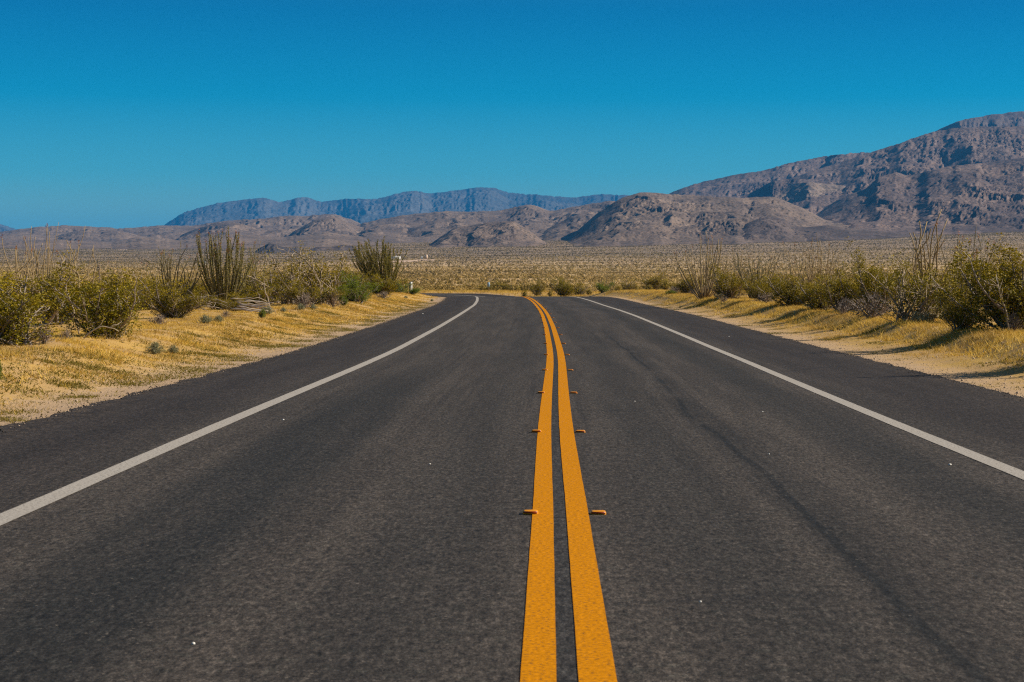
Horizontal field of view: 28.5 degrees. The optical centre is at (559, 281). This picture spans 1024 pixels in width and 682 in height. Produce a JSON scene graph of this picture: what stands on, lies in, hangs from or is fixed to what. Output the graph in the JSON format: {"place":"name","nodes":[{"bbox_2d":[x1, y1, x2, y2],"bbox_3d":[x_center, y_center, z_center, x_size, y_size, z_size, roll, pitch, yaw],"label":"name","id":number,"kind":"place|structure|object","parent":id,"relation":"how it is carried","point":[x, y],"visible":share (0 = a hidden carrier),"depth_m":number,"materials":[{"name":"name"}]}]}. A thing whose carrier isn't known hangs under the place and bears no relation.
{"place":"outdoors","nodes":[
{"label":"outdoors","id":0,"kind":"place"},
{"bbox_2d":[56,229,142,241],"bbox_3d":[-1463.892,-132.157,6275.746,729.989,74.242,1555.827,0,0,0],"label":"hills","id":1,"kind":"structure","parent":0,"point":[102,235],"depth_m":6097.27,"materials":[{"name":"brown stone"}]},
{"bbox_2d":[0,214,359,242],"bbox_3d":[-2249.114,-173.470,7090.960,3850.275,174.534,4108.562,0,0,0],"label":"hills","id":2,"kind":"structure","parent":0,"point":[281,226],"depth_m":7046.02,"materials":[{"name":"stone"}]},
{"bbox_2d":[0,232,389,250],"bbox_3d":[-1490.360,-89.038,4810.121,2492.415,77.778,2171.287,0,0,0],"label":"hills","id":3,"kind":"structure","parent":0,"point":[326,239],"depth_m":4620.51,"materials":[{"name":"brown stone"}]},
{"bbox_2d":[175,222,274,239],"bbox_3d":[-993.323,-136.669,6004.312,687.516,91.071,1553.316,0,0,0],"label":"hills","id":4,"kind":"structure","parent":0,"point":[234,227],"depth_m":5984.23,"materials":[{"name":"brown stone"}]},
{"bbox_2d":[0,187,628,231],"bbox_3d":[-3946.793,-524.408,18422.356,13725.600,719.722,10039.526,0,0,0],"label":"mountain range","id":5,"kind":"structure","parent":0,"point":[361,211],"depth_m":18025.60,"materials":[{"name":"grey stone"}]},
{"bbox_2d":[288,216,363,235],"bbox_3d":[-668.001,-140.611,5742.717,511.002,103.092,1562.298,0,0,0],"label":"hills","id":6,"kind":"structure","parent":0,"point":[334,224],"depth_m":5731.30,"materials":[{"name":"stone"}]},
{"bbox_2d":[407,218,483,236],"bbox_3d":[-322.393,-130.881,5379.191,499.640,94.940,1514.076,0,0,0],"label":"hills","id":7,"kind":"structure","parent":0,"point":[440,226],"depth_m":5435.68,"materials":[{"name":"brown stone"}]},
{"bbox_2d":[356,201,614,242],"bbox_3d":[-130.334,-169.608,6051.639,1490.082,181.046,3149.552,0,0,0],"label":"hills","id":8,"kind":"structure","parent":0,"point":[537,221],"depth_m":6041.64,"materials":[{"name":"brown stone"}]},
{"bbox_2d":[429,221,545,247],"bbox_3d":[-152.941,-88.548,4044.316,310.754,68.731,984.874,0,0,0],"label":"hills","id":9,"kind":"structure","parent":0,"point":[503,233],"depth_m":3828.53,"materials":[{"name":"brown stone"}]},
{"bbox_2d":[0,293,1023,681],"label":"road","id":10,"kind":"structure","parent":0,"point":[340,529],"depth_m":13.26,"materials":[{"name":"grey asphalt"}]},
{"bbox_2d":[0,296,478,524],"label":"edge line","id":11,"kind":"object","parent":10,"relation":"on","point":[35,504],"visible":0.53,"depth_m":18.48,"materials":[{"name":"white paint"}]},
{"bbox_2d":[520,296,555,681],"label":"line","id":12,"kind":"object","parent":10,"relation":"on","point":[538,662],"visible":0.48,"depth_m":10.84,"materials":[{"name":"yellow paint"}]},
{"bbox_2d":[523,296,616,681],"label":"line","id":13,"kind":"object","parent":10,"relation":"on","point":[595,661],"visible":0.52,"depth_m":10.88,"materials":[{"name":"yellow paint"}]},
{"bbox_2d":[466,295,1023,479],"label":"edge line","id":14,"kind":"object","parent":10,"relation":"on","point":[1011,470],"visible":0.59,"depth_m":22.71,"materials":[{"name":"white paint"}]},
{"bbox_2d":[0,291,1023,433],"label":"ground","id":15,"kind":"structure","parent":0,"point":[993,373],"depth_m":41.04,"materials":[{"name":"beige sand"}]},
{"bbox_2d":[0,253,31,309],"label":"creosote bush","id":16,"kind":"object","parent":15,"relation":"on","point":[1,293],"visible":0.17,"depth_m":58.11,"materials":[{"name":"green plant"}]},
{"bbox_2d":[9,237,47,314],"bbox_3d":[-15.386,-0.061,57.945,0.960,2.456,1.290,0,0,30],"label":"ocotillo","id":17,"kind":"object","parent":15,"relation":"on","point":[29,266],"visible":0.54,"depth_m":57.93,"materials":[{"name":"grey plant"}]},
{"bbox_2d":[0,271,73,346],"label":"creosote bush","id":18,"kind":"object","parent":15,"relation":"on","point":[15,323],"visible":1,"depth_m":36.38,"materials":[{"name":"green plant"}]},
{"bbox_2d":[1,222,84,312],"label":"ocotillo","id":19,"kind":"object","parent":15,"relation":"on","point":[43,265],"visible":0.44,"depth_m":62.01,"materials":[{"name":"grey plant"}]},
{"bbox_2d":[30,324,61,343],"bbox_3d":[-9.408,0.952,36.765,0.576,0.393,0.622,0,0,30],"label":"dry shrub","id":20,"kind":"object","parent":15,"relation":"on","point":[45,339],"visible":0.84,"depth_m":36.71,"materials":[{"name":"grey plant"}]},
{"bbox_2d":[0,250,118,325],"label":"creosote bush","id":21,"kind":"object","parent":15,"relation":"on","point":[51,313],"visible":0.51,"depth_m":51.58,"materials":[{"name":"green plant"}]},
{"bbox_2d":[58,273,106,297],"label":"creosote bush","id":22,"kind":"object","parent":15,"relation":"on","point":[88,281],"visible":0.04,"depth_m":94.18,"materials":[{"name":"green plant"}]},
{"bbox_2d":[49,240,117,319],"bbox_3d":[-13.498,-0.003,55.799,1.854,2.341,1.648,0,0,28],"label":"ocotillo","id":23,"kind":"object","parent":15,"relation":"on","point":[78,283],"visible":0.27,"depth_m":56.13,"materials":[{"name":"grey plant"}]},
{"bbox_2d":[34,266,149,338],"bbox_3d":[-9.693,0.515,41.627,2.406,1.702,2.341,0,0,-11],"label":"creosote bush","id":24,"kind":"object","parent":15,"relation":"on","point":[110,311],"visible":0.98,"depth_m":41.58,"materials":[{"name":"green plant"}]},
{"bbox_2d":[89,272,142,297],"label":"creosote bush","id":25,"kind":"object","parent":15,"relation":"on","point":[112,279],"visible":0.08,"depth_m":119.39,"materials":[{"name":"green plant"}]},
{"bbox_2d":[94,277,187,310],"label":"creosote bush","id":26,"kind":"object","parent":15,"relation":"on","point":[132,294],"visible":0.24,"depth_m":73.67,"materials":[{"name":"green plant"}]},
{"bbox_2d":[129,267,178,294],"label":"creosote bush","id":27,"kind":"object","parent":15,"relation":"on","point":[140,275],"visible":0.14,"depth_m":109.99,"materials":[{"name":"green plant"}]},
{"bbox_2d":[145,342,165,353],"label":"sage tuft","id":28,"kind":"object","parent":15,"relation":"on","point":[155,348],"visible":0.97,"depth_m":40.09,"materials":[{"name":"green plant"}]},
{"bbox_2d":[149,314,168,324],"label":"dry shrub","id":29,"kind":"object","parent":15,"relation":"on","point":[160,319],"visible":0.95,"depth_m":52.31,"materials":[{"name":"grey plant"}]},
{"bbox_2d":[144,241,201,303],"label":"ocotillo","id":30,"kind":"object","parent":15,"relation":"on","point":[167,275],"visible":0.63,"depth_m":79.79,"materials":[{"name":"green plant"}]},
{"bbox_2d":[131,268,216,318],"bbox_3d":[-11.442,0.356,59.654,2.309,1.664,2.795,0,0,-43],"label":"creosote bush","id":31,"kind":"object","parent":15,"relation":"on","point":[169,307],"visible":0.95,"depth_m":59.60,"materials":[{"name":"green plant"}]},
{"bbox_2d":[171,275,205,292],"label":"creosote bush","id":32,"kind":"object","parent":15,"relation":"on","point":[181,286],"visible":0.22,"depth_m":134.83,"materials":[{"name":"green plant"}]},
{"bbox_2d":[174,276,231,305],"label":"creosote bush","id":33,"kind":"object","parent":15,"relation":"on","point":[199,290],"visible":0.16,"depth_m":83.99,"materials":[{"name":"green plant"}]},
{"bbox_2d":[203,293,235,309],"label":"creosote bush","id":34,"kind":"object","parent":15,"relation":"on","point":[218,302],"visible":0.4,"depth_m":72.84,"materials":[{"name":"green plant"}]},
{"bbox_2d":[0,290,440,414],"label":"dry grass","id":35,"kind":"structure","parent":15,"relation":"on","point":[146,324],"depth_m":49.78,"materials":[{"name":"plant"}]},
{"bbox_2d":[195,226,254,301],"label":"ocotillo","id":36,"kind":"object","parent":15,"relation":"on","point":[218,289],"visible":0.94,"depth_m":79.75,"materials":[{"name":"green plant"}]},
{"bbox_2d":[215,294,250,311],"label":"creosote bush","id":37,"kind":"object","parent":15,"relation":"on","point":[231,305],"visible":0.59,"depth_m":69.91,"materials":[{"name":"green plant"}]},
{"bbox_2d":[221,239,283,295],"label":"ocotillo","id":38,"kind":"object","parent":15,"relation":"on","point":[254,249],"visible":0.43,"depth_m":91.78,"materials":[{"name":"green plant"}]},
{"bbox_2d":[226,285,283,307],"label":"creosote bush","id":39,"kind":"object","parent":15,"relation":"on","point":[262,294],"visible":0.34,"depth_m":75.92,"materials":[{"name":"green plant"}]},
{"bbox_2d":[230,268,286,302],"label":"creosote bush","id":40,"kind":"object","parent":15,"relation":"on","point":[255,290],"visible":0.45,"depth_m":91.62,"materials":[{"name":"green plant"}]},
{"bbox_2d":[241,250,322,304],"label":"creosote bush","id":41,"kind":"object","parent":15,"relation":"on","point":[291,273],"visible":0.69,"depth_m":85.61,"materials":[{"name":"green plant"}]},
{"bbox_2d":[254,241,348,304],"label":"creosote bush","id":42,"kind":"object","parent":15,"relation":"on","point":[320,278],"visible":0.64,"depth_m":87.82,"materials":[{"name":"green plant"}]},
{"bbox_2d":[293,292,316,307],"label":"dry shrub","id":43,"kind":"object","parent":15,"relation":"on","point":[304,300],"visible":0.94,"depth_m":78.28,"materials":[{"name":"grey plant"}]},
{"bbox_2d":[273,274,346,304],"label":"creosote bush","id":44,"kind":"object","parent":15,"relation":"on","point":[294,293],"visible":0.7,"depth_m":83.64,"materials":[{"name":"green plant"}]},
{"bbox_2d":[324,289,343,306],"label":"dry shrub","id":45,"kind":"object","parent":15,"relation":"on","point":[332,302],"visible":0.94,"depth_m":83.89,"materials":[{"name":"grey plant"}]},
{"bbox_2d":[325,285,358,300],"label":"green bush","id":46,"kind":"object","parent":15,"relation":"on","point":[344,288],"visible":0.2,"depth_m":95.70,"materials":[{"name":"green plant"}]},
{"bbox_2d":[313,250,377,298],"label":"creosote bush","id":47,"kind":"object","parent":15,"relation":"on","point":[340,277],"visible":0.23,"depth_m":103.64,"materials":[{"name":"green plant"}]},
{"bbox_2d":[335,267,383,302],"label":"green bush","id":48,"kind":"object","parent":15,"relation":"on","point":[356,296],"visible":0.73,"depth_m":97.62,"materials":[{"name":"green plant"}]},
{"bbox_2d":[349,236,407,284],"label":"ocotillo","id":49,"kind":"object","parent":15,"relation":"on","point":[386,264],"visible":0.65,"depth_m":131.63,"materials":[{"name":"green plant"}]},
{"bbox_2d":[356,272,409,294],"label":"creosote bush","id":50,"kind":"object","parent":15,"relation":"on","point":[388,287],"visible":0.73,"depth_m":127.61,"materials":[{"name":"green plant"}]},
{"bbox_2d":[391,279,413,292],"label":"green bush","id":51,"kind":"object","parent":15,"relation":"on","point":[401,289],"visible":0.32,"depth_m":137.81,"materials":[{"name":"green plant"}]},
{"bbox_2d":[483,279,522,290],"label":"creosote bush","id":52,"kind":"object","parent":15,"relation":"on","point":[502,285],"visible":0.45,"depth_m":227.43,"materials":[{"name":"green plant"}]},
{"bbox_2d":[0,295,1023,422],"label":"weeds","id":53,"kind":"object","parent":15,"relation":"on","point":[119,380],"visible":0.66,"depth_m":38.44,"materials":[{"name":"yellow plant"}]},
{"bbox_2d":[526,279,547,295],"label":"creosote bush","id":54,"kind":"object","parent":15,"relation":"on","point":[539,290],"visible":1,"depth_m":191.93,"materials":[{"name":"green plant"}]},
{"bbox_2d":[546,276,583,295],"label":"creosote bush","id":55,"kind":"object","parent":15,"relation":"on","point":[562,288],"visible":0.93,"depth_m":187.68,"materials":[{"name":"green plant"}]},
{"bbox_2d":[573,283,596,294],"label":"creosote bush","id":56,"kind":"object","parent":15,"relation":"on","point":[581,291],"visible":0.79,"depth_m":194.91,"materials":[{"name":"green plant"}]},
{"bbox_2d":[593,280,613,292],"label":"green bush","id":57,"kind":"object","parent":15,"relation":"on","point":[602,288],"visible":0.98,"depth_m":169.74,"materials":[{"name":"green plant"}]},
{"bbox_2d":[619,278,640,289],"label":"creosote bush","id":58,"kind":"object","parent":15,"relation":"on","point":[628,286],"visible":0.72,"depth_m":171.74,"materials":[{"name":"green plant"}]},
{"bbox_2d":[640,270,669,289],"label":"creosote bush","id":59,"kind":"object","parent":15,"relation":"on","point":[656,284],"visible":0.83,"depth_m":157.75,"materials":[{"name":"green plant"}]},
{"bbox_2d":[669,269,703,293],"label":"creosote bush","id":60,"kind":"object","parent":15,"relation":"on","point":[683,287],"visible":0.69,"depth_m":127.96,"materials":[{"name":"green plant"}]},
{"bbox_2d":[367,289,1023,370],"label":"dry grass","id":61,"kind":"structure","parent":15,"relation":"on","point":[1005,334],"depth_m":56.31,"materials":[{"name":"plant"}]},
{"bbox_2d":[674,235,730,298],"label":"ocotillo","id":62,"kind":"object","parent":15,"relation":"on","point":[703,291],"visible":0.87,"depth_m":104.09,"materials":[{"name":"grey plant"}]},
{"bbox_2d":[700,254,751,298],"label":"creosote bush","id":63,"kind":"object","parent":15,"relation":"on","point":[726,288],"visible":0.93,"depth_m":100.34,"materials":[{"name":"green plant"}]},
{"bbox_2d":[715,247,750,279],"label":"ocotillo","id":64,"kind":"object","parent":15,"relation":"on","point":[735,268],"visible":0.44,"depth_m":122.04,"materials":[{"name":"grey plant"}]},
{"bbox_2d":[731,253,791,298],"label":"ocotillo","id":65,"kind":"object","parent":15,"relation":"on","point":[747,273],"visible":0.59,"depth_m":101.88,"materials":[{"name":"green plant"}]},
{"bbox_2d":[742,273,782,300],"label":"creosote bush","id":66,"kind":"object","parent":15,"relation":"on","point":[763,287],"visible":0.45,"depth_m":91.71,"materials":[{"name":"green plant"}]},
{"bbox_2d":[753,290,773,302],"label":"dry shrub","id":67,"kind":"object","parent":15,"relation":"on","point":[764,298],"visible":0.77,"depth_m":85.04,"materials":[{"name":"grey plant"}]},
{"bbox_2d":[754,271,814,305],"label":"creosote bush","id":68,"kind":"object","parent":15,"relation":"on","point":[783,295],"visible":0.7,"depth_m":79.17,"materials":[{"name":"green plant"}]},
{"bbox_2d":[773,257,810,289],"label":"ocotillo","id":69,"kind":"object","parent":15,"relation":"on","point":[791,273],"visible":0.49,"depth_m":111.99,"materials":[{"name":"green plant"}]},
{"bbox_2d":[782,237,839,298],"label":"ocotillo","id":70,"kind":"object","parent":15,"relation":"on","point":[812,273],"visible":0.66,"depth_m":97.89,"materials":[{"name":"grey plant"}]},
{"bbox_2d":[787,274,841,309],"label":"creosote bush","id":71,"kind":"object","parent":15,"relation":"on","point":[815,302],"visible":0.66,"depth_m":70.38,"materials":[{"name":"green plant"}]},
{"bbox_2d":[810,267,860,291],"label":"creosote bush","id":72,"kind":"object","parent":15,"relation":"on","point":[835,278],"visible":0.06,"depth_m":100.06,"materials":[{"name":"green plant"}]},
{"bbox_2d":[814,261,866,311],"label":"creosote bush","id":73,"kind":"object","parent":15,"relation":"on","point":[831,297],"visible":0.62,"depth_m":67.69,"materials":[{"name":"green plant"}]},
{"bbox_2d":[831,296,849,313],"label":"dead shrub","id":74,"kind":"object","parent":15,"relation":"on","point":[841,308],"visible":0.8,"depth_m":63.12,"materials":[{"name":"grey plant"}]},
{"bbox_2d":[841,288,905,317],"bbox_3d":[9.099,0.643,58.060,1.880,0.889,1.630,0,0,21],"label":"dead shrub","id":75,"kind":"object","parent":15,"relation":"on","point":[867,308],"visible":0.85,"depth_m":57.87,"materials":[{"name":"brown plant"}]},
{"bbox_2d":[842,236,907,312],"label":"creosote bush","id":76,"kind":"object","parent":15,"relation":"on","point":[869,287],"visible":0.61,"depth_m":65.82,"materials":[{"name":"green plant"}]},
{"bbox_2d":[871,255,918,299],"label":"creosote bush","id":77,"kind":"object","parent":15,"relation":"on","point":[910,265],"visible":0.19,"depth_m":94.50,"materials":[{"name":"green plant"}]},
{"bbox_2d":[859,248,956,321],"bbox_3d":[9.592,0.125,52.829,2.016,2.096,3.159,0,0,-37],"label":"creosote bush","id":78,"kind":"object","parent":15,"relation":"on","point":[900,313],"visible":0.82,"depth_m":53.21,"materials":[{"name":"green plant"}]},
{"bbox_2d":[910,311,932,321],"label":"cholla cactus","id":79,"kind":"object","parent":15,"relation":"on","point":[922,316],"visible":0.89,"depth_m":52.12,"materials":[{"name":"green plant"}]},
{"bbox_2d":[895,209,952,309],"bbox_3d":[11.241,-0.531,59.983,1.950,3.271,1.720,0,0,-25],"label":"ocotillo","id":80,"kind":"object","parent":15,"relation":"on","point":[916,255],"visible":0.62,"depth_m":59.80,"materials":[{"name":"grey plant"}]},
{"bbox_2d":[894,249,958,311],"bbox_3d":[11.094,0.067,59.882,1.790,2.126,2.298,0,0,-7],"label":"creosote bush","id":81,"kind":"object","parent":15,"relation":"on","point":[917,301],"visible":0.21,"depth_m":59.85,"materials":[{"name":"green plant"}]},
{"bbox_2d":[924,250,966,288],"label":"creosote bush","id":82,"kind":"object","parent":15,"relation":"on","point":[939,277],"visible":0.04,"depth_m":89.78,"materials":[{"name":"green plant"}]},
{"bbox_2d":[932,283,988,331],"bbox_3d":[9.120,0.584,45.367,1.352,1.109,1.053,0,0,28],"label":"creosote bush","id":83,"kind":"object","parent":15,"relation":"on","point":[965,318],"visible":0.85,"depth_m":45.28,"materials":[{"name":"green plant"}]},
{"bbox_2d":[939,225,996,303],"bbox_3d":[12.568,-0.309,62.033,1.742,2.842,1.607,0,0,16],"label":"ocotillo","id":84,"kind":"object","parent":15,"relation":"on","point":[960,263],"visible":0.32,"depth_m":61.94,"materials":[{"name":"green plant"}]},
{"bbox_2d":[931,262,1015,322],"bbox_3d":[10.681,0.325,52.073,2.202,1.698,2.454,0,0,30],"label":"creosote bush","id":85,"kind":"object","parent":15,"relation":"on","point":[951,287],"visible":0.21,"depth_m":51.97,"materials":[{"name":"green plant"}]},
{"bbox_2d":[926,237,1023,330],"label":"creosote bush","id":86,"kind":"object","parent":15,"relation":"on","point":[995,314],"visible":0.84,"depth_m":44.27,"materials":[{"name":"green plant"}]},
{"bbox_2d":[957,243,1009,306],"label":"creosote bush","id":87,"kind":"object","parent":15,"relation":"on","point":[992,257],"visible":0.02,"depth_m":79.74,"materials":[{"name":"green plant"}]},
{"bbox_2d":[964,232,1023,305],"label":"creosote bush","id":88,"kind":"object","parent":15,"relation":"on","point":[1003,261],"visible":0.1,"depth_m":74.77,"materials":[{"name":"green plant"}]},
{"bbox_2d":[987,275,1009,328],"bbox_3d":[9.478,0.469,43.709,0.618,1.306,0.414,0,0,16],"label":"dead sapling","id":89,"kind":"object","parent":15,"relation":"on","point":[1000,297],"visible":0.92,"depth_m":43.68,"materials":[{"name":"brown wood"}]},
{"bbox_2d":[1002,310,1023,331],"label":"dead shrub","id":90,"kind":"object","parent":15,"relation":"on","point":[1012,325],"visible":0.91,"depth_m":43.77,"materials":[{"name":"grey plant"}]},
{"bbox_2d":[0,232,1023,287],"bbox_3d":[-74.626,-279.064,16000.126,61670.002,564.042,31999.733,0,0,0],"label":"desert plain","id":91,"kind":"structure","parent":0,"point":[945,243],"depth_m":2691.77,"materials":[{"name":"beige sand"}]},
{"bbox_2d":[255,243,301,253],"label":"rock outcrop","id":92,"kind":"object","parent":91,"relation":"on","point":[269,246],"visible":0.64,"depth_m":3360.51,"materials":[{"name":"grey stone"}]},
{"bbox_2d":[310,245,357,250],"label":"rock outcrop","id":93,"kind":"object","parent":91,"relation":"on","point":[342,247],"visible":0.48,"depth_m":3564.81,"materials":[{"name":"grey stone"}]},
{"bbox_2d":[95,282,791,291],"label":"desert scrub","id":94,"kind":"object","parent":91,"relation":"on","point":[431,287],"visible":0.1,"depth_m":241.89,"materials":[{"name":"yellow plant"}]},
{"bbox_2d":[0,267,1018,286],"bbox_3d":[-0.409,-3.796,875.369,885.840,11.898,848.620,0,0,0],"label":"desert scrub","id":95,"kind":"object","parent":91,"relation":"on","point":[431,277],"visible":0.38,"depth_m":918.45,"materials":[{"name":"green plant"}]},
{"bbox_2d":[0,231,1023,271],"bbox_3d":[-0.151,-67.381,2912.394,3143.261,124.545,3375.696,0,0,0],"label":"desert scrub","id":96,"kind":"object","parent":91,"relation":"on","point":[453,266],"visible":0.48,"depth_m":2421.02,"materials":[{"name":"plant"}]},
{"bbox_2d":[0,0,1023,228],"label":"sky","id":97,"kind":"structure","parent":0,"point":[116,114],"materials":[{"name":"blue"}]},
{"bbox_2d":[539,212,596,240],"bbox_3d":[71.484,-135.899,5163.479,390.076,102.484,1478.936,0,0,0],"label":"hills","id":98,"kind":"structure","parent":0,"point":[567,228],"depth_m":5004.37,"materials":[{"name":"brown stone"}]},
{"bbox_2d":[662,210,694,226],"bbox_3d":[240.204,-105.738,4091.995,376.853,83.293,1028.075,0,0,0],"label":"hills","id":99,"kind":"structure","parent":0,"point":[673,218],"depth_m":3984.11,"materials":[{"name":"brown stone"}]},
{"bbox_2d":[567,192,850,246],"bbox_3d":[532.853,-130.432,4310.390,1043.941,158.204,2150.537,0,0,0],"label":"hills","id":100,"kind":"structure","parent":0,"point":[636,219],"depth_m":4105.74,"materials":[{"name":"brown stone"}]},
{"bbox_2d":[669,152,867,197],"bbox_3d":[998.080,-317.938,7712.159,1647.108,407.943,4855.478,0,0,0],"label":"mountain","id":101,"kind":"structure","parent":0,"point":[739,185],"depth_m":7751.41,"materials":[{"name":"brown stone"}]},
{"bbox_2d":[742,179,818,197],"bbox_3d":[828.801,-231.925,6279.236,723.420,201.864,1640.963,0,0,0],"label":"mountain","id":102,"kind":"structure","parent":0,"point":[772,189],"depth_m":6456.58,"materials":[{"name":"brown stone"}]},
{"bbox_2d":[773,182,845,202],"bbox_3d":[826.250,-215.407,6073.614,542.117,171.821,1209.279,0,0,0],"label":"mountain","id":103,"kind":"structure","parent":0,"point":[796,192],"depth_m":6069.23,"materials":[{"name":"brown stone"}]},
{"bbox_2d":[742,217,918,241],"bbox_3d":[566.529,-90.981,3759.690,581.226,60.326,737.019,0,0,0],"label":"dark hill","id":104,"kind":"structure","parent":0,"point":[771,228],"depth_m":3595.22,"materials":[{"name":"brown stone"}]},
{"bbox_2d":[790,126,1023,214],"bbox_3d":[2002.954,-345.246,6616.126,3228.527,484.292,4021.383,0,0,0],"label":"mountain","id":105,"kind":"structure","parent":0,"point":[939,149],"depth_m":6566.76,"materials":[{"name":"brown stone"}]},
{"bbox_2d":[816,158,1023,234],"bbox_3d":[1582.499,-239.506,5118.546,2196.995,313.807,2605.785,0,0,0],"label":"mountain","id":106,"kind":"structure","parent":0,"point":[958,195],"depth_m":4713.30,"materials":[{"name":"brown stone"}]},
{"bbox_2d":[935,111,1023,131],"bbox_3d":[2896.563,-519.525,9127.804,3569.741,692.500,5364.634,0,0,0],"label":"mountain","id":107,"kind":"structure","parent":0,"point":[1011,119],"depth_m":9036.80,"materials":[{"name":"brown stone"}]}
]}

